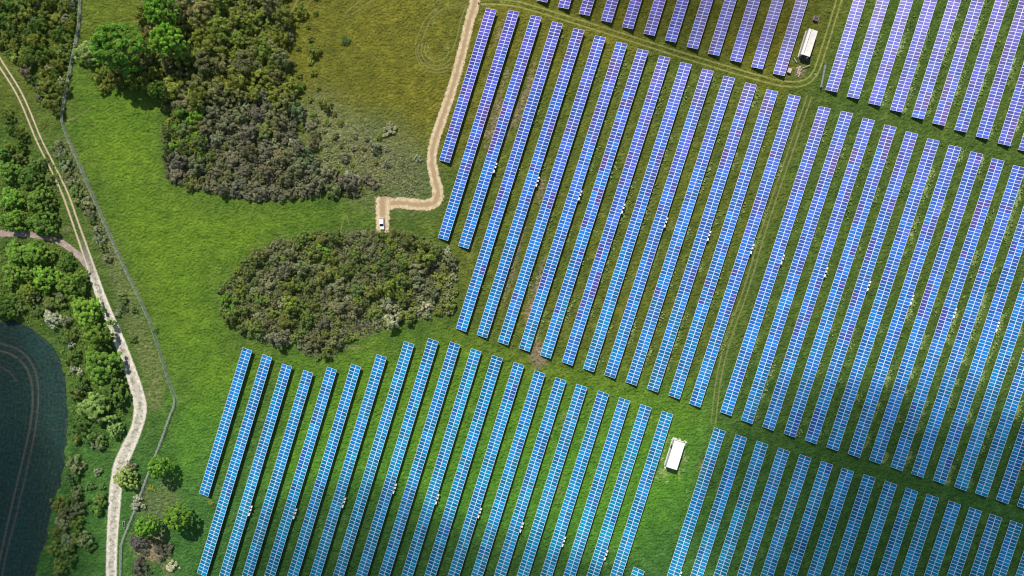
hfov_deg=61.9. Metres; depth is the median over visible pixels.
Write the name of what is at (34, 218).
tree
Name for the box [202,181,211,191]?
shrub
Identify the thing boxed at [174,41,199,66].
shrub
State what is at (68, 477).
shrub
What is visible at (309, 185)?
shrub
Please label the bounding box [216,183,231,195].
shrub
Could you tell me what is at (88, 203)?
shrub
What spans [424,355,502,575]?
solar panel row
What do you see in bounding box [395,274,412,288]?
shrub
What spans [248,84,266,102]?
shrub
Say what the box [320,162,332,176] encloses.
shrub
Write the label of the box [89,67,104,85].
shrub
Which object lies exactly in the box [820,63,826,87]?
field gate
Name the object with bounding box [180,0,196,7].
shrub
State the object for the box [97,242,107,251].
shrub
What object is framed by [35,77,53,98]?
shrub
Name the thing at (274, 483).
solar panel row
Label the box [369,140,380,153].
shrub
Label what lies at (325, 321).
shrub
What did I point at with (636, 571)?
solar panel row
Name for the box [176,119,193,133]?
shrub
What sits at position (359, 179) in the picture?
shrub
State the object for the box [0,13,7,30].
shrub
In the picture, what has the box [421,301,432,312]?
shrub
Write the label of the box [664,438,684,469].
transformer cabin
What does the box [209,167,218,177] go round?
shrub
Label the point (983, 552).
solar panel row
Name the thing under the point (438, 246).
shrub
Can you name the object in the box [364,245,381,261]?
shrub
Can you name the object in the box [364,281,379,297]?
shrub
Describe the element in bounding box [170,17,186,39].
shrub
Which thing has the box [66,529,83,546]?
shrub
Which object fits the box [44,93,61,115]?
shrub
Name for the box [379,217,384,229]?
parked car
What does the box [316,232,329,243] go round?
shrub
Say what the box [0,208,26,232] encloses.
tree
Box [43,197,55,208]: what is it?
shrub
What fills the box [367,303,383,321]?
shrub
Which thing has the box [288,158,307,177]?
shrub
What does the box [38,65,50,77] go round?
shrub
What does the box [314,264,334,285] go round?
shrub
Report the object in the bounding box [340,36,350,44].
shrub
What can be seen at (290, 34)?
shrub
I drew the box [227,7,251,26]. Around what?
shrub
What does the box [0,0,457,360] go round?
shrubs
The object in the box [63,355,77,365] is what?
shrub
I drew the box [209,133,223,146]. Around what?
shrub
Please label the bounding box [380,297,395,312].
shrub
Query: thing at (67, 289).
tree
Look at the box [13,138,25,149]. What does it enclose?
shrub
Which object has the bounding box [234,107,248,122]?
shrub
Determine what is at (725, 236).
solar panel row
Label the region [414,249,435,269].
shrub
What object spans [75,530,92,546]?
shrub
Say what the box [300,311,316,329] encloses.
shrub
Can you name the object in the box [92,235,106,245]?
shrub
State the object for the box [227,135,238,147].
shrub
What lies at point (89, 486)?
shrub
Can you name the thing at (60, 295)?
shrub
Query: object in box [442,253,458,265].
shrub
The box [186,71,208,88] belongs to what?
shrub
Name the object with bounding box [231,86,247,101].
shrub
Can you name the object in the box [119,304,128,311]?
shrub
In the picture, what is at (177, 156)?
shrub
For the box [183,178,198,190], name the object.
shrub
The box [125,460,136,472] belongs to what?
shrub
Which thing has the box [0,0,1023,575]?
ground
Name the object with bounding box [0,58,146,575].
gravel track
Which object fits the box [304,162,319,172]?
shrub
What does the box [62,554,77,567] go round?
shrub
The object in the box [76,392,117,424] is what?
tree
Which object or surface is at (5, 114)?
shrub
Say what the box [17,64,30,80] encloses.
shrub
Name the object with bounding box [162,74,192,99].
shrub
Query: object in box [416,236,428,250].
shrub
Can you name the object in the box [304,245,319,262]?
shrub
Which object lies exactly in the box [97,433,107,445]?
shrub
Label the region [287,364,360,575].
solar panel row
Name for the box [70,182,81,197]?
shrub
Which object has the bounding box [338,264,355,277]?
shrub
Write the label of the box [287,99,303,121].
shrub
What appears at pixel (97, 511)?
shrub
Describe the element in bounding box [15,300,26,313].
shrub
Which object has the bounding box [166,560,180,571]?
shrub
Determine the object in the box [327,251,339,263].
shrub
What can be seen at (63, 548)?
shrub
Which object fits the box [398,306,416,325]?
shrub
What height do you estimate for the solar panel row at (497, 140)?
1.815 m
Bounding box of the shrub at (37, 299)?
[29,293,42,305]
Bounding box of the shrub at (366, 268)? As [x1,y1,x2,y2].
[362,264,372,274]
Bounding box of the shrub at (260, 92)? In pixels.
[258,88,269,97]
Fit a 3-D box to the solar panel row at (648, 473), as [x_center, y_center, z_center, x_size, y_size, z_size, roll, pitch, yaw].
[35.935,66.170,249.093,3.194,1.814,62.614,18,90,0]
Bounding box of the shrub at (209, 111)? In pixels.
[204,103,222,118]
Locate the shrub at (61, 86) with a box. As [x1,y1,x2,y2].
[54,78,68,92]
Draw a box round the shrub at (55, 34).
[50,28,63,40]
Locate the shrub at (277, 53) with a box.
[269,48,291,66]
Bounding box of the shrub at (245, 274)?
[242,266,255,277]
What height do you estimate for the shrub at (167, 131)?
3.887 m
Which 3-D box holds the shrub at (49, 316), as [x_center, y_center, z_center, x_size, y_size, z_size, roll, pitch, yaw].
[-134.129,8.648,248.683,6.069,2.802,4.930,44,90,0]
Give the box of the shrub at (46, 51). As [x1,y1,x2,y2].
[35,46,53,61]
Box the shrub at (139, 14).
[134,5,156,24]
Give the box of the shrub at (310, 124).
[304,118,316,130]
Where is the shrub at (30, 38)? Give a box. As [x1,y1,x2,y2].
[26,33,45,47]
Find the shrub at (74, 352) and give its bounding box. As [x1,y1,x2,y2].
[66,348,80,360]
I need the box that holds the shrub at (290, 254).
[283,243,299,258]
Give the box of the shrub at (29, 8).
[17,2,35,18]
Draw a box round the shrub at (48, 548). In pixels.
[44,540,62,555]
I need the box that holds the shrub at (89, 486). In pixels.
[85,482,94,489]
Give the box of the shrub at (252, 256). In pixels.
[248,247,267,263]
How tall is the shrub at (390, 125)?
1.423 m
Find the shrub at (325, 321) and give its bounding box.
[319,316,330,328]
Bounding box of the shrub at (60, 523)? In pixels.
[54,512,69,529]
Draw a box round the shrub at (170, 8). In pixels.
[164,0,185,19]
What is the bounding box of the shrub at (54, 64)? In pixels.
[49,56,67,71]
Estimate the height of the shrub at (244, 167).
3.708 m
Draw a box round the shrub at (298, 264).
[291,260,309,276]
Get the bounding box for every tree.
[0,144,12,164]
[0,159,21,182]
[0,186,26,211]
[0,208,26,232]
[0,293,18,320]
[1,261,32,287]
[5,239,31,265]
[16,280,39,305]
[17,160,45,188]
[23,239,55,266]
[24,209,56,236]
[27,183,55,214]
[32,265,62,293]
[55,270,88,300]
[58,252,75,270]
[70,294,104,329]
[72,40,104,66]
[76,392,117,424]
[83,319,115,352]
[85,342,125,389]
[88,22,151,76]
[98,374,128,406]
[106,422,123,438]
[112,465,139,489]
[134,513,161,537]
[143,0,181,32]
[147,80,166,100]
[147,455,173,478]
[149,22,190,59]
[163,502,191,530]
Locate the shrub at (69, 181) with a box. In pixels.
[64,176,78,191]
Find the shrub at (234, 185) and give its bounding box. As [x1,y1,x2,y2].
[231,180,246,194]
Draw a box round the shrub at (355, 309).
[350,301,363,314]
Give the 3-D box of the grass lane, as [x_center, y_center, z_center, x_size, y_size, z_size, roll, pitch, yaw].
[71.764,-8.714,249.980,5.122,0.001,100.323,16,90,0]
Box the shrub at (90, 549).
[82,540,96,551]
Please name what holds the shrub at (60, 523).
on the ground at (180, 250)
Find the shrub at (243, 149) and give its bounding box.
[240,142,256,160]
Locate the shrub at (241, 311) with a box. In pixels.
[238,305,250,315]
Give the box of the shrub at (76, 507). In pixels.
[69,501,87,513]
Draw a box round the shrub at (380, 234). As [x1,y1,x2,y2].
[376,230,387,240]
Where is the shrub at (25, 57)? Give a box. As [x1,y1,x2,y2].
[21,49,42,64]
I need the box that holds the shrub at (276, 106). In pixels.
[270,102,283,113]
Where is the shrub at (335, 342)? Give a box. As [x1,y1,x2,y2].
[329,333,342,347]
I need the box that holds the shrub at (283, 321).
[278,313,296,331]
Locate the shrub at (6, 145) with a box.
[1,140,12,151]
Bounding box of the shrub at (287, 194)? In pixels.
[284,189,297,200]
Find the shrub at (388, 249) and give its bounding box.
[383,244,395,257]
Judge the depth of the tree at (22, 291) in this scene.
246.74 m
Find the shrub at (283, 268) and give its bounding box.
[274,261,295,280]
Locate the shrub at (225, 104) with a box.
[220,98,232,112]
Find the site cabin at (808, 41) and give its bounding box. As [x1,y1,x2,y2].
[797,28,817,57]
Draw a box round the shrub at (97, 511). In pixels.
[86,497,106,516]
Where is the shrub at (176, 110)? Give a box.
[174,105,188,116]
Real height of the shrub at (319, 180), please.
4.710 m
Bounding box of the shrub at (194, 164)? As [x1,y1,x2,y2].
[188,154,204,174]
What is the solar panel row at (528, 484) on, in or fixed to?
on the ground at (180, 250)
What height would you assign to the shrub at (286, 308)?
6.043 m
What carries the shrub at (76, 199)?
on the ground at (180, 250)
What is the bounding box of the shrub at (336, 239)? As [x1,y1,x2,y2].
[330,229,342,242]
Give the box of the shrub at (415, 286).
[413,280,423,291]
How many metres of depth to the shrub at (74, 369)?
249.07 m
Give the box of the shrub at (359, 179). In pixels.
[349,169,360,184]
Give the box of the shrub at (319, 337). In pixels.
[307,331,324,348]
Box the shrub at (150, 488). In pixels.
[147,485,155,491]
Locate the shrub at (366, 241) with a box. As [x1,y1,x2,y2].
[361,233,374,246]
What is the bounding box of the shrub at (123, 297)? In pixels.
[116,292,126,303]
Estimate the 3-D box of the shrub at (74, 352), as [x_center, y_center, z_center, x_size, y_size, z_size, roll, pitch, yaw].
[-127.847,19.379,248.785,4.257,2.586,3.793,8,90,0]
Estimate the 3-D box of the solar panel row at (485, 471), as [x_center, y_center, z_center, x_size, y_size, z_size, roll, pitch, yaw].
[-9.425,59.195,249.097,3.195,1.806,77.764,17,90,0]
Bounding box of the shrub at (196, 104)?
[191,96,205,109]
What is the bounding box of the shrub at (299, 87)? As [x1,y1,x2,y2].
[295,82,305,91]
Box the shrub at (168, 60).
[160,56,176,74]
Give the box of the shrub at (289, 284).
[282,276,299,290]
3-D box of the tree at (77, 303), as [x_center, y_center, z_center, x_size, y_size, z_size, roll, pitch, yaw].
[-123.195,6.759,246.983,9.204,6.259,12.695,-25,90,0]
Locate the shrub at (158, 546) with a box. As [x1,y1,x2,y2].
[154,542,173,561]
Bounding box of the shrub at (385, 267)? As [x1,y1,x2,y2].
[376,263,390,276]
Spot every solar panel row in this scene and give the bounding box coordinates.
[197,354,271,575]
[199,348,251,496]
[219,364,291,575]
[242,370,312,575]
[264,367,336,575]
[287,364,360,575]
[310,354,386,575]
[333,341,413,575]
[356,338,437,575]
[379,342,459,575]
[401,348,480,575]
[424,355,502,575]
[438,10,518,240]
[439,8,495,161]
[448,362,523,575]
[456,22,562,331]
[458,15,540,248]
[471,371,544,575]
[477,28,583,337]
[494,377,565,575]
[498,35,605,344]
[517,384,586,575]
[519,42,626,350]
[540,49,647,358]
[540,391,608,575]
[558,0,570,8]
[562,55,669,364]
[563,397,629,575]
[579,0,593,15]
[583,62,691,371]
[587,404,650,575]
[601,0,617,21]
[604,69,712,377]
[610,411,672,575]
[622,0,641,28]
[626,76,734,384]
[631,567,644,575]
[644,0,665,35]
[647,82,756,391]
[665,0,688,41]
[667,428,725,575]
[669,89,777,398]
[687,0,712,48]
[689,94,799,406]
[690,435,746,575]
[708,0,735,55]
[714,441,767,575]
[720,106,829,415]
[730,0,759,61]
[737,448,789,575]
[741,111,852,423]
[751,0,783,68]
[760,454,810,575]
[762,118,874,430]
[773,0,807,75]
[784,125,895,436]
[784,461,832,575]
[805,131,917,443]
[807,468,853,575]
[826,0,865,91]
[826,138,938,450]
[831,474,874,575]
[847,0,888,98]
[848,145,960,457]
[854,481,896,575]
[869,0,912,104]
[869,152,982,463]
[877,488,917,575]
[890,0,936,111]
[890,158,1003,470]
[900,494,938,575]
[911,165,1023,477]
[912,0,960,118]
[924,501,960,575]
[933,0,983,125]
[933,206,1023,483]
[947,507,981,575]
[954,0,1007,131]
[954,278,1023,490]
[969,514,1001,575]
[975,349,1023,496]
[976,0,1023,138]
[992,520,1022,575]
[996,418,1023,503]
[998,62,1023,145]
[1015,551,1023,575]
[1017,487,1023,507]
[1018,134,1023,150]
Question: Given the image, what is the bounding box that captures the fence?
[60,0,174,575]
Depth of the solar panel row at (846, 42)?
248.70 m
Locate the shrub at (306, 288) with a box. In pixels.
[302,279,314,293]
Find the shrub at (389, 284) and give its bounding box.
[378,279,397,297]
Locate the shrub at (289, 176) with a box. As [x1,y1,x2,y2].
[279,170,296,186]
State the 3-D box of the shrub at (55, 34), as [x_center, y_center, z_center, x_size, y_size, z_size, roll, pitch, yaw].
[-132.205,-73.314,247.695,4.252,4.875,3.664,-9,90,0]
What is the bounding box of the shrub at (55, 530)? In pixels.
[48,526,66,540]
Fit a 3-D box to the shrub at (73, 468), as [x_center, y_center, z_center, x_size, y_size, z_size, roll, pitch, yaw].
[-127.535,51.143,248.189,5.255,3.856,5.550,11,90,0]
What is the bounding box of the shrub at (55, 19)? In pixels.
[51,13,61,27]
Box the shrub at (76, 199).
[72,193,87,207]
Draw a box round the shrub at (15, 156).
[12,149,27,163]
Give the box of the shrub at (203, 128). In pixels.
[197,117,214,135]
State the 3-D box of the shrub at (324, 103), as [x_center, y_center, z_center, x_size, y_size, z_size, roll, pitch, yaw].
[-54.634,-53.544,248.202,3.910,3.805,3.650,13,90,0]
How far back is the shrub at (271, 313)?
248.28 m
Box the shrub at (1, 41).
[0,33,7,48]
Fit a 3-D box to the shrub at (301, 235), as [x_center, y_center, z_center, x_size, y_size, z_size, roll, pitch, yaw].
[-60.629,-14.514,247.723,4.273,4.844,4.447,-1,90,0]
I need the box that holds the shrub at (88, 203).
[79,196,94,209]
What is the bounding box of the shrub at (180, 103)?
[170,93,193,113]
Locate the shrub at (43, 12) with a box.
[36,5,50,18]
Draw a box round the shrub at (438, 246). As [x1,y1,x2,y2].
[429,242,443,255]
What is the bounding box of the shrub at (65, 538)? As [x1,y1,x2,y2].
[60,529,76,546]
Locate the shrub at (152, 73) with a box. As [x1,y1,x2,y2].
[142,66,163,86]
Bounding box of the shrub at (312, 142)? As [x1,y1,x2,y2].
[308,136,319,149]
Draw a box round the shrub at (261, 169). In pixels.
[258,164,272,180]
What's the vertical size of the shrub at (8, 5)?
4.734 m
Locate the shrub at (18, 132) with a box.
[13,128,28,139]
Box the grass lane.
[711,95,811,422]
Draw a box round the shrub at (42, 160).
[35,157,46,170]
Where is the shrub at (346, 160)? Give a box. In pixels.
[337,153,349,163]
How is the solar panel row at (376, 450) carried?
on the ground at (180, 250)
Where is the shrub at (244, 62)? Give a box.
[234,49,262,73]
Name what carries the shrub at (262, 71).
on the ground at (180, 250)
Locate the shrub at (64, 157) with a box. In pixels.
[58,153,69,162]
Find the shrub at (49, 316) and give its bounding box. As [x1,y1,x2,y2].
[43,309,61,328]
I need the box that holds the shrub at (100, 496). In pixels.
[94,491,106,503]
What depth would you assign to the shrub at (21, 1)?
246.70 m
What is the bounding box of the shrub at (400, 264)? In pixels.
[393,253,406,270]
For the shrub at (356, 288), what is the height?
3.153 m
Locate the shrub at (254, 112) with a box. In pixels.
[250,108,264,122]
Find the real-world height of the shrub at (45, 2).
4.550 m
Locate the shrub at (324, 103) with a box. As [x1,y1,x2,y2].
[318,98,331,110]
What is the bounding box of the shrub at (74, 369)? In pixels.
[70,365,77,372]
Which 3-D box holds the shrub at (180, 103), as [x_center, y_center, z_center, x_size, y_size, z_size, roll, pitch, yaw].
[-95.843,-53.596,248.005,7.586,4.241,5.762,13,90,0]
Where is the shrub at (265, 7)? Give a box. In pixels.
[261,0,280,16]
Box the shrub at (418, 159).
[413,153,422,161]
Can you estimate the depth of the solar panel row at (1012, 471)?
248.81 m
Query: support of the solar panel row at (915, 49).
on the ground at (180, 250)
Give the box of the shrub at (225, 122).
[215,114,236,129]
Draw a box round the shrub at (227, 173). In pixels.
[223,168,234,180]
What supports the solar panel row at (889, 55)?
on the ground at (180, 250)
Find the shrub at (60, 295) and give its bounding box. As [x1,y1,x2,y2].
[53,289,64,299]
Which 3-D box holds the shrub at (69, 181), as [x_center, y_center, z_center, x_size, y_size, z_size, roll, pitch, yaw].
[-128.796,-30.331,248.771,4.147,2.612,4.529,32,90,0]
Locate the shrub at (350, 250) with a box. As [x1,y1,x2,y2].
[347,244,363,263]
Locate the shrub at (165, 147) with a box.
[160,143,178,157]
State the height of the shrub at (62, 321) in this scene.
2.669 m
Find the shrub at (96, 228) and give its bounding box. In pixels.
[93,226,102,234]
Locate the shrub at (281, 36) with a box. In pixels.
[273,25,291,45]
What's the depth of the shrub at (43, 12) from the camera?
248.12 m
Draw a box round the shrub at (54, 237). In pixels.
[49,229,60,240]
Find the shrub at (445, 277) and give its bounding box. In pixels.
[437,273,449,282]
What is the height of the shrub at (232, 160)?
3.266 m
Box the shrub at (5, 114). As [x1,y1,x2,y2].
[0,109,13,118]
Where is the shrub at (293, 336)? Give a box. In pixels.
[288,331,301,342]
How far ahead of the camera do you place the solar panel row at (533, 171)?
248.73 m
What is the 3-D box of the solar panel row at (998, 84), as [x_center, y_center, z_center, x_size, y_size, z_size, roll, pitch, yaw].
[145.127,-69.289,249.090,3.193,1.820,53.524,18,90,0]
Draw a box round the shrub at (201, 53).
[193,50,219,74]
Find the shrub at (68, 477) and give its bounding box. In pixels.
[64,471,77,487]
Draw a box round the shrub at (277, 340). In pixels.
[268,329,289,348]
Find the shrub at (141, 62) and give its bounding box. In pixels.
[128,48,152,69]
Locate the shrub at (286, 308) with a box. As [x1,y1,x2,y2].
[282,295,299,312]
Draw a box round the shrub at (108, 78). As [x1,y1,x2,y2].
[103,73,123,90]
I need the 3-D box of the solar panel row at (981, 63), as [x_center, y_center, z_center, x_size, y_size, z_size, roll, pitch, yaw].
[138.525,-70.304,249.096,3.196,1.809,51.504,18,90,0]
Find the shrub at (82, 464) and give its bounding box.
[78,463,86,469]
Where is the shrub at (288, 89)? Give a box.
[282,77,297,94]
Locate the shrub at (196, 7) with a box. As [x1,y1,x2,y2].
[186,0,210,30]
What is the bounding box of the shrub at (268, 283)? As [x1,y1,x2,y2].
[265,278,277,288]
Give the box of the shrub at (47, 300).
[43,297,59,311]
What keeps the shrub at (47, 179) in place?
on the ground at (180, 250)
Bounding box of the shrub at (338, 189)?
[325,183,342,199]
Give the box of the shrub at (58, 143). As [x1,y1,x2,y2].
[50,140,65,152]
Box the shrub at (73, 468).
[66,454,84,474]
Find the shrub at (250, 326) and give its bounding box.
[246,320,264,337]
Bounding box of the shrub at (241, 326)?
[236,322,247,333]
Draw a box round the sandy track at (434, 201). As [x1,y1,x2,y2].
[389,0,480,210]
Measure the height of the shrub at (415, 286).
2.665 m
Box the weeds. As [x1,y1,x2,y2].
[478,0,1023,489]
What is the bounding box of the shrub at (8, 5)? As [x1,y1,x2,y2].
[3,0,23,14]
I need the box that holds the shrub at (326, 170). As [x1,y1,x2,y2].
[323,163,336,178]
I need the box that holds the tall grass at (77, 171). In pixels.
[60,137,421,262]
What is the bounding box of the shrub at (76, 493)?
[70,485,87,498]
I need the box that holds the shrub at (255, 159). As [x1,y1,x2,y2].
[251,155,264,166]
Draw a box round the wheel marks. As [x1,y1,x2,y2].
[63,0,466,234]
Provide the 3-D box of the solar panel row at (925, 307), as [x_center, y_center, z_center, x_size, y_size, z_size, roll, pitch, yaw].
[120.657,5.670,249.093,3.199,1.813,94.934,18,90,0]
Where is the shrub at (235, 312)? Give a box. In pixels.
[222,309,238,326]
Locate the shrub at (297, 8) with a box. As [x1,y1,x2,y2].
[293,2,306,15]
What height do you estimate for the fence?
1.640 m
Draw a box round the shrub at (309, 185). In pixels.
[302,183,314,197]
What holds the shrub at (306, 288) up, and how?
on the ground at (180, 250)
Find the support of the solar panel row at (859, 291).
on the ground at (180, 250)
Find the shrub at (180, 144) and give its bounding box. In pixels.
[174,140,191,154]
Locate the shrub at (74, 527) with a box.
[69,516,83,532]
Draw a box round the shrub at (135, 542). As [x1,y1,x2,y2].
[129,535,149,553]
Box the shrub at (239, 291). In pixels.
[233,284,243,298]
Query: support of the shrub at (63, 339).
on the ground at (180, 250)
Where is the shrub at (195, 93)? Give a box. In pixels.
[187,87,212,112]
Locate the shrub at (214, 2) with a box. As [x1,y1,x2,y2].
[211,0,233,9]
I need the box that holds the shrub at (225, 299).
[218,294,231,305]
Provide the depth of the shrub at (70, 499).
247.69 m
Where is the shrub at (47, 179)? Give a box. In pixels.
[45,174,54,184]
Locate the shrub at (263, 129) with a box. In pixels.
[256,119,274,139]
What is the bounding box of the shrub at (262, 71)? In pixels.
[249,68,268,90]
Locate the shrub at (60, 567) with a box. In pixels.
[53,558,67,573]
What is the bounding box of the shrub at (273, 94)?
[267,86,279,104]
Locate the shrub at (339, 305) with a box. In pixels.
[330,296,350,312]
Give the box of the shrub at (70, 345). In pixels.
[68,341,74,348]
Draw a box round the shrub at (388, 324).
[384,312,400,330]
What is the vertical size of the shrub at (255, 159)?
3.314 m
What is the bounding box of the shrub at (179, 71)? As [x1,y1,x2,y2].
[175,64,191,79]
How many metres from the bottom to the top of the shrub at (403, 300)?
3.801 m
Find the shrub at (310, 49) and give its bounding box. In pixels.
[307,44,321,56]
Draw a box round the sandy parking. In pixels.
[374,197,390,231]
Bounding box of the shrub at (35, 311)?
[31,304,45,315]
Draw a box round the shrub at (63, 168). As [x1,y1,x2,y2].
[59,158,73,173]
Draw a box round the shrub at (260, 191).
[251,181,268,201]
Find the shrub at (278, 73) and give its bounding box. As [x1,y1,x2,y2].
[268,69,282,84]
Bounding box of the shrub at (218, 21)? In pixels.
[206,17,229,40]
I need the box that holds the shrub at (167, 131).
[161,122,175,137]
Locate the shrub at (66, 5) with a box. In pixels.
[58,0,74,12]
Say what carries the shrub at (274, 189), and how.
on the ground at (180, 250)
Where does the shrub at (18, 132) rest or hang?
on the ground at (180, 250)
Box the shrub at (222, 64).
[213,53,231,72]
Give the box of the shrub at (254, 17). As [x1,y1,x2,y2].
[247,10,263,31]
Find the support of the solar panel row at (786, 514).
on the ground at (180, 250)
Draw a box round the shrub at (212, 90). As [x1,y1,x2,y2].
[205,78,229,104]
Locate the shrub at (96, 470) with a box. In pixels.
[94,468,101,475]
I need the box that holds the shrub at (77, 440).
[71,429,83,444]
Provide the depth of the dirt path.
249.98 m
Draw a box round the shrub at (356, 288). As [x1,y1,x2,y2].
[349,281,364,297]
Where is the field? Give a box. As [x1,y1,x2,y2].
[0,320,67,575]
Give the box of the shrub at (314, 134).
[310,130,319,138]
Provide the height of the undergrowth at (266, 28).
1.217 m
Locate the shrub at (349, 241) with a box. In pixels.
[345,232,354,244]
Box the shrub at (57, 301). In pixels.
[51,295,68,307]
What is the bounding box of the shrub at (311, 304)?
[307,298,318,310]
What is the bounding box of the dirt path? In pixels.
[0,230,86,269]
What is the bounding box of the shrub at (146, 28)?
[143,25,154,40]
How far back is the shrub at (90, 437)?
247.63 m
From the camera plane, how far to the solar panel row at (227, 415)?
248.73 m
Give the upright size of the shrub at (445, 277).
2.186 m
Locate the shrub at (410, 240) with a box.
[401,230,416,247]
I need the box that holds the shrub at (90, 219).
[86,216,96,224]
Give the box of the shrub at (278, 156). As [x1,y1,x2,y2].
[273,149,293,168]
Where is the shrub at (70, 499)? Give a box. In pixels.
[62,493,81,510]
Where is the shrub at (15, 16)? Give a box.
[7,11,23,25]
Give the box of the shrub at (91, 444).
[89,435,105,449]
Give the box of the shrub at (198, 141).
[190,134,207,150]
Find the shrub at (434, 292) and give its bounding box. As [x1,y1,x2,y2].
[427,286,440,298]
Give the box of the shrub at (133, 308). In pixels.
[130,305,136,312]
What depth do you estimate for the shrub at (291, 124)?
248.16 m
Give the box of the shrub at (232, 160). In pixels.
[225,150,242,167]
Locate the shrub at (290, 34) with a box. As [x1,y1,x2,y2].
[283,30,293,41]
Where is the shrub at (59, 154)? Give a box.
[53,146,66,160]
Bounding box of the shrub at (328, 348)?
[319,346,331,359]
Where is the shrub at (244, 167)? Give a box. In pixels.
[239,162,251,175]
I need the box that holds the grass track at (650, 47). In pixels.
[478,0,842,87]
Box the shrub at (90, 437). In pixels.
[81,429,96,444]
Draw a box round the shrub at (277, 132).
[273,128,284,137]
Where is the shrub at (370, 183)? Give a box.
[367,178,380,189]
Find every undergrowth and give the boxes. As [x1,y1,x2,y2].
[0,156,125,444]
[97,0,291,109]
[160,93,361,198]
[219,230,457,356]
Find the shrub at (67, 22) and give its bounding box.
[64,17,75,32]
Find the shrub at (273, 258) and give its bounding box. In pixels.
[269,253,278,265]
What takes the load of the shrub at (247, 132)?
on the ground at (180, 250)
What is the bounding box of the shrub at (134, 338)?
[128,336,137,342]
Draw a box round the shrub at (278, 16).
[271,5,293,31]
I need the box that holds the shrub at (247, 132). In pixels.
[239,123,256,144]
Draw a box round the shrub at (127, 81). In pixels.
[123,67,139,83]
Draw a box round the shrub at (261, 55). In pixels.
[253,38,274,60]
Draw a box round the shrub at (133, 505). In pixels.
[130,495,145,509]
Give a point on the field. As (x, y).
(33, 418)
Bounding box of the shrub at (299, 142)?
[291,139,306,156]
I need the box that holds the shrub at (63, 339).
[61,336,71,346]
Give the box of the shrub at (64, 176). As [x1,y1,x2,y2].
[61,170,77,181]
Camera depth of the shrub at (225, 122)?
247.03 m
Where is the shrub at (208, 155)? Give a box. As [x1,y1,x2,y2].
[205,149,215,160]
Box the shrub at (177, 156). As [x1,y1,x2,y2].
[167,152,190,168]
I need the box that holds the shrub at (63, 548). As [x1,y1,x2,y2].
[56,542,74,557]
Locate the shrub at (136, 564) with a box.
[131,556,151,575]
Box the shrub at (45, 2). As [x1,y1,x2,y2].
[41,0,56,6]
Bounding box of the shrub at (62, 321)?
[59,316,72,327]
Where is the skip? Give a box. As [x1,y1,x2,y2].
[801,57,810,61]
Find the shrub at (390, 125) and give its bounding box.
[382,121,396,136]
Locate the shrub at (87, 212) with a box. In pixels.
[83,206,94,217]
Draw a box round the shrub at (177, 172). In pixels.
[169,164,185,180]
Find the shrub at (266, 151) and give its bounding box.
[259,146,273,159]
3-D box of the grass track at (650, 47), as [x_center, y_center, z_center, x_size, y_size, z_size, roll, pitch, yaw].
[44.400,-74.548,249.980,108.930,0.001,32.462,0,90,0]
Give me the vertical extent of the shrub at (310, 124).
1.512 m
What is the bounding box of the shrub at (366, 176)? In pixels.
[360,171,370,182]
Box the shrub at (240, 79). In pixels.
[223,65,250,94]
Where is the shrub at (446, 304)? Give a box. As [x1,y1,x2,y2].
[440,296,455,313]
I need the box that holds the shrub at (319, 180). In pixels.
[310,171,327,192]
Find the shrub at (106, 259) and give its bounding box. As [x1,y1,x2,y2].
[103,253,112,262]
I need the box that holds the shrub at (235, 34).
[227,29,243,45]
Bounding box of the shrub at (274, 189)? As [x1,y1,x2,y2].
[269,184,281,197]
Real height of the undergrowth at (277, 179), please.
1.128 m
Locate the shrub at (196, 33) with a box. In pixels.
[187,31,201,46]
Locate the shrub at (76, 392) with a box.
[68,386,83,400]
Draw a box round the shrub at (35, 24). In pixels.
[28,15,47,35]
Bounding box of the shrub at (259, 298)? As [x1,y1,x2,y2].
[254,293,266,307]
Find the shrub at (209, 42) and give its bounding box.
[201,34,228,57]
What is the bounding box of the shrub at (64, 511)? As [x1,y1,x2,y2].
[57,505,77,519]
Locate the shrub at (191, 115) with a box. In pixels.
[189,110,203,122]
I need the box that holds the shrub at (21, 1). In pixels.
[20,0,38,3]
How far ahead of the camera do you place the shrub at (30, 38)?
246.77 m
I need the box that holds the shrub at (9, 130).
[5,124,14,134]
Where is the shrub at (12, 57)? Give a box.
[9,46,23,61]
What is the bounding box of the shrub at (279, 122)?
[273,113,289,129]
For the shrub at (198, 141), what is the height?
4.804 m
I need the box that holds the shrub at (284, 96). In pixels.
[278,92,295,113]
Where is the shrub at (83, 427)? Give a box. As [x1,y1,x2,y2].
[71,421,89,434]
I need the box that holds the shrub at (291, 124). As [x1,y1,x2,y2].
[286,120,296,131]
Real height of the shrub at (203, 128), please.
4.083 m
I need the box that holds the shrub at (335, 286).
[327,277,344,298]
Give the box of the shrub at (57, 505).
[49,495,70,514]
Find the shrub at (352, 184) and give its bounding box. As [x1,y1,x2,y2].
[337,173,357,190]
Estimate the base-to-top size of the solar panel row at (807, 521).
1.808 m
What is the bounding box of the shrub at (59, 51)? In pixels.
[53,43,70,60]
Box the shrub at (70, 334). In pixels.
[64,327,77,339]
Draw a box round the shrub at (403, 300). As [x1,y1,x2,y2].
[396,291,412,307]
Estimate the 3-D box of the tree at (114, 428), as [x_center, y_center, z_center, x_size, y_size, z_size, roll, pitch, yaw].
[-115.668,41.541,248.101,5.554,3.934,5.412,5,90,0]
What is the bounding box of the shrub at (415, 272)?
[408,261,424,280]
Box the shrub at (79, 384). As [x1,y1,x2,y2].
[74,372,90,392]
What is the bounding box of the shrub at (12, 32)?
[5,24,19,37]
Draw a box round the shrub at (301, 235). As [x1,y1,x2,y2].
[295,231,309,244]
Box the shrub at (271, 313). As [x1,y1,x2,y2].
[265,308,279,318]
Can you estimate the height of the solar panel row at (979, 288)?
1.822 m

